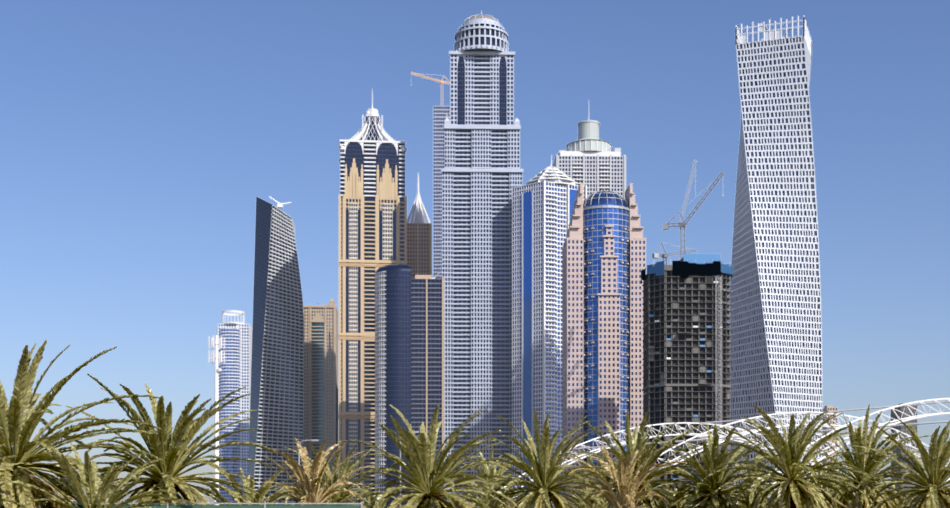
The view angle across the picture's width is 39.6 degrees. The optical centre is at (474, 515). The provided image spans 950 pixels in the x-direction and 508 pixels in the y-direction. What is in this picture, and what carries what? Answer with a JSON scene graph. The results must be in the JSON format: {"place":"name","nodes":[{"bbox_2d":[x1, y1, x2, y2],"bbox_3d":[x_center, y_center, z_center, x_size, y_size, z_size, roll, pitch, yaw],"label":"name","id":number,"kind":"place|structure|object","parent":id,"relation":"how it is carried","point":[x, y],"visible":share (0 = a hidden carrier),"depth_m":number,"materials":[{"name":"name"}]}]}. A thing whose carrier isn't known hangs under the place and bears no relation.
{"place":"outdoors","nodes":[
{"label":"outdoors","id":0,"kind":"place"},
{"bbox_2d":[218,310,251,504],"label":"skyscraper","id":1,"kind":"structure","parent":0,"point":[234,374],"depth_m":1491.02,"materials":[{"name":"clear glass"}]},
{"bbox_2d":[0,0,949,507],"label":"sky","id":2,"kind":"structure","parent":0,"point":[140,140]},
{"bbox_2d":[441,11,522,507],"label":"skyscraper","id":3,"kind":"structure","parent":0,"point":[481,171],"depth_m":1068.86,"materials":[{"name":"grey glass"}]},
{"bbox_2d":[562,183,645,505],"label":"skyscraper","id":4,"kind":"structure","parent":0,"point":[604,256],"depth_m":809.49,"materials":[{"name":"pink stone"},{"name":"blue glass"}]},
{"bbox_2d":[730,15,821,501],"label":"twisted skyscraper","id":5,"kind":"structure","parent":0,"point":[776,339],"depth_m":809.16,"materials":[{"name":"silver metal"}]},
{"bbox_2d":[822,406,837,477],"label":"block","id":6,"kind":"structure","parent":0,"point":[828,408],"depth_m":1411.84,"materials":[{"name":"beige concrete"}]},
{"bbox_2d":[891,403,917,505],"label":"block","id":7,"kind":"structure","parent":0,"point":[904,429],"depth_m":1313.21,"materials":[{"name":"concrete"}]},
{"label":"ground","id":8,"kind":"structure","parent":0,"visible":0},
{"bbox_2d":[0,443,29,507],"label":"date palm","id":9,"kind":"object","parent":8,"relation":"on","point":[7,465],"visible":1,"depth_m":39.79,"materials":[{"name":"green plant"}]},
{"bbox_2d":[0,340,162,507],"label":"date palm","id":10,"kind":"object","parent":8,"relation":"on","point":[20,418],"visible":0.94,"depth_m":48.78,"materials":[{"name":"green plant"}]},
{"bbox_2d":[0,443,202,507],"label":"date palm","id":11,"kind":"object","parent":8,"relation":"on","point":[101,494],"visible":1,"depth_m":45.02,"materials":[{"name":"green plant"}]},
{"bbox_2d":[65,374,277,504],"bbox_3d":[-12.604,-1.757,54.582,8.779,7.900,9.497,0,0,-2],"label":"date palm","id":12,"kind":"object","parent":8,"relation":"on","point":[173,450],"visible":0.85,"depth_m":53.87,"materials":[{"name":"green plant"}]},
{"bbox_2d":[69,502,361,507],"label":"green fence","id":13,"kind":"object","parent":8,"relation":"on","point":[255,506],"visible":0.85,"depth_m":45.80,"materials":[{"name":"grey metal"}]},
{"bbox_2d":[208,326,224,504],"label":"cell mast","id":14,"kind":"object","parent":8,"relation":"on","point":[214,343],"visible":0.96,"depth_m":258.50,"materials":[{"name":"white metal"}]},
{"bbox_2d":[201,464,302,504],"bbox_3d":[-10.112,0.358,59.693,5.998,5.379,6.081,0,0,-2],"label":"date palm","id":15,"kind":"object","parent":8,"relation":"on","point":[264,490],"visible":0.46,"depth_m":59.45,"materials":[{"name":"green plant"}]},
{"bbox_2d":[248,196,304,504],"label":"ocean heights","id":16,"kind":"structure","parent":8,"relation":"on","point":[277,386],"depth_m":1251.45,"materials":[{"name":"grey glass"}]},
{"bbox_2d":[298,439,318,485],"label":"street light","id":17,"kind":"object","parent":8,"relation":"on","point":[298,451],"visible":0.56,"depth_m":139.51,"materials":[{"name":"grey metal"}]},
{"bbox_2d":[264,437,373,504],"bbox_3d":[-6.205,-0.550,51.914,4.131,5.202,4.056,0,0,17],"label":"dry palm","id":18,"kind":"object","parent":8,"relation":"on","point":[312,492],"visible":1,"depth_m":51.77,"materials":[{"name":"beige"}]},
{"bbox_2d":[303,299,337,504],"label":"tan tower","id":19,"kind":"structure","parent":8,"relation":"on","point":[321,373],"depth_m":1346.27,"materials":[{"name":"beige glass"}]},
{"bbox_2d":[267,442,396,507],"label":"date palm","id":20,"kind":"object","parent":8,"relation":"on","point":[340,497],"visible":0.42,"depth_m":74.18,"materials":[{"name":"yellow"}]},
{"bbox_2d":[338,90,406,506],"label":"skyscraper","id":21,"kind":"structure","parent":8,"relation":"on","point":[372,218],"depth_m":1127.70,"materials":[{"name":"beige glass"}]},
{"bbox_2d":[346,482,414,507],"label":"date palm","id":22,"kind":"object","parent":8,"relation":"on","point":[381,504],"visible":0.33,"depth_m":79.42,"materials":[{"name":"green plant"}]},
{"bbox_2d":[399,431,418,505],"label":"street light","id":23,"kind":"object","parent":8,"relation":"on","point":[400,466],"visible":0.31,"depth_m":149.78,"materials":[{"name":"grey metal"}]},
{"bbox_2d":[375,264,443,507],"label":"skyscraper","id":24,"kind":"structure","parent":8,"relation":"on","point":[409,348],"depth_m":1002.75,"materials":[{"name":"blue glass"}]},
{"bbox_2d":[407,175,431,278],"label":"skyscraper","id":25,"kind":"structure","parent":8,"relation":"on","point":[419,245],"depth_m":1200.43,"materials":[{"name":"brown glass"}]},
{"bbox_2d":[335,404,519,507],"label":"date palm","id":26,"kind":"object","parent":8,"relation":"on","point":[432,494],"visible":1,"depth_m":63.03,"materials":[{"name":"green plant"}]},
{"bbox_2d":[411,72,449,278],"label":"skyscraper","id":27,"kind":"structure","parent":8,"relation":"on","point":[441,114],"depth_m":1351.30,"materials":[{"name":"grey metal"}]},
{"bbox_2d":[443,443,536,507],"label":"date palm","id":28,"kind":"object","parent":8,"relation":"on","point":[488,469],"visible":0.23,"depth_m":119.73,"materials":[{"name":"green plant"}]},
{"bbox_2d":[457,473,527,507],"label":"date palm","id":29,"kind":"object","parent":8,"relation":"on","point":[484,499],"visible":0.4,"depth_m":94.56,"materials":[{"name":"green plant"}]},
{"bbox_2d":[470,410,617,507],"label":"date palm","id":30,"kind":"object","parent":8,"relation":"on","point":[544,493],"visible":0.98,"depth_m":77.30,"materials":[{"name":"green plant"}]},
{"bbox_2d":[512,155,586,507],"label":"pagoda tower","id":31,"kind":"structure","parent":8,"relation":"on","point":[543,204],"depth_m":1032.62,"materials":[{"name":"blue glass"}]},
{"bbox_2d":[556,450,618,507],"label":"date palm","id":32,"kind":"object","parent":8,"relation":"on","point":[590,482],"visible":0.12,"depth_m":124.85,"materials":[{"name":"green plant"}]},
{"bbox_2d":[553,113,625,199],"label":"skyscraper","id":33,"kind":"structure","parent":8,"relation":"on","point":[591,160],"depth_m":1205.58,"materials":[{"name":"white concrete"}]},
{"bbox_2d":[566,473,616,507],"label":"date palm","id":34,"kind":"object","parent":8,"relation":"on","point":[596,504],"visible":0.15,"depth_m":105.07,"materials":[{"name":"green plant"}]},
{"bbox_2d":[562,443,686,507],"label":"dry palm","id":35,"kind":"object","parent":8,"relation":"on","point":[625,499],"visible":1,"depth_m":50.05,"materials":[{"name":"beige"}]},
{"bbox_2d":[565,412,711,507],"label":"date palm","id":36,"kind":"object","parent":8,"relation":"on","point":[636,442],"visible":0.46,"depth_m":83.19,"materials":[{"name":"yellow"}]},
{"bbox_2d":[663,483,698,507],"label":"date palm","id":37,"kind":"object","parent":8,"relation":"on","point":[680,503],"visible":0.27,"depth_m":100.30,"materials":[{"name":"green plant"}]},
{"bbox_2d":[641,160,731,506],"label":"tower under construction","id":38,"kind":"structure","parent":8,"relation":"on","point":[686,340],"depth_m":705.93,"materials":[{"name":"concrete"}]},
{"bbox_2d":[638,421,779,507],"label":"date palm","id":39,"kind":"object","parent":8,"relation":"on","point":[712,459],"visible":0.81,"depth_m":79.92,"materials":[{"name":"green plant"}]},
{"bbox_2d":[504,398,949,496],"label":"bridge","id":40,"kind":"structure","parent":8,"relation":"on","point":[894,422],"depth_m":161.13,"materials":[{"name":"white metal"}]},
{"bbox_2d":[722,444,782,507],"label":"date palm","id":41,"kind":"object","parent":8,"relation":"on","point":[755,472],"visible":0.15,"depth_m":120.18,"materials":[{"name":"green plant"}]},
{"bbox_2d":[732,485,775,507],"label":"date palm","id":42,"kind":"object","parent":8,"relation":"on","point":[742,505],"visible":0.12,"depth_m":110.12,"materials":[{"name":"green plant"}]},
{"bbox_2d":[702,405,888,507],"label":"date palm","id":43,"kind":"object","parent":8,"relation":"on","point":[794,490],"visible":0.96,"depth_m":73.54,"materials":[{"name":"green plant"}]},
{"bbox_2d":[804,456,861,507],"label":"date palm","id":44,"kind":"object","parent":8,"relation":"on","point":[823,471],"visible":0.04,"depth_m":125.54,"materials":[{"name":"green plant"}]},
{"bbox_2d":[816,471,849,500],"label":"date palm","id":45,"kind":"object","parent":8,"relation":"on","point":[826,489],"visible":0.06,"depth_m":100.67,"materials":[{"name":"green plant"}]},
{"bbox_2d":[787,404,949,507],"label":"date palm","id":46,"kind":"object","parent":8,"relation":"on","point":[868,464],"visible":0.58,"depth_m":79.76,"materials":[{"name":"green plant"}]},
{"bbox_2d":[849,419,949,507],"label":"date palm","id":47,"kind":"object","parent":8,"relation":"on","point":[933,491],"visible":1,"depth_m":70.05,"materials":[{"name":"green plant"}]},
{"bbox_2d":[891,481,919,507],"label":"date palm","id":48,"kind":"object","parent":8,"relation":"on","point":[897,500],"visible":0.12,"depth_m":105.43,"materials":[{"name":"green plant"}]}
]}

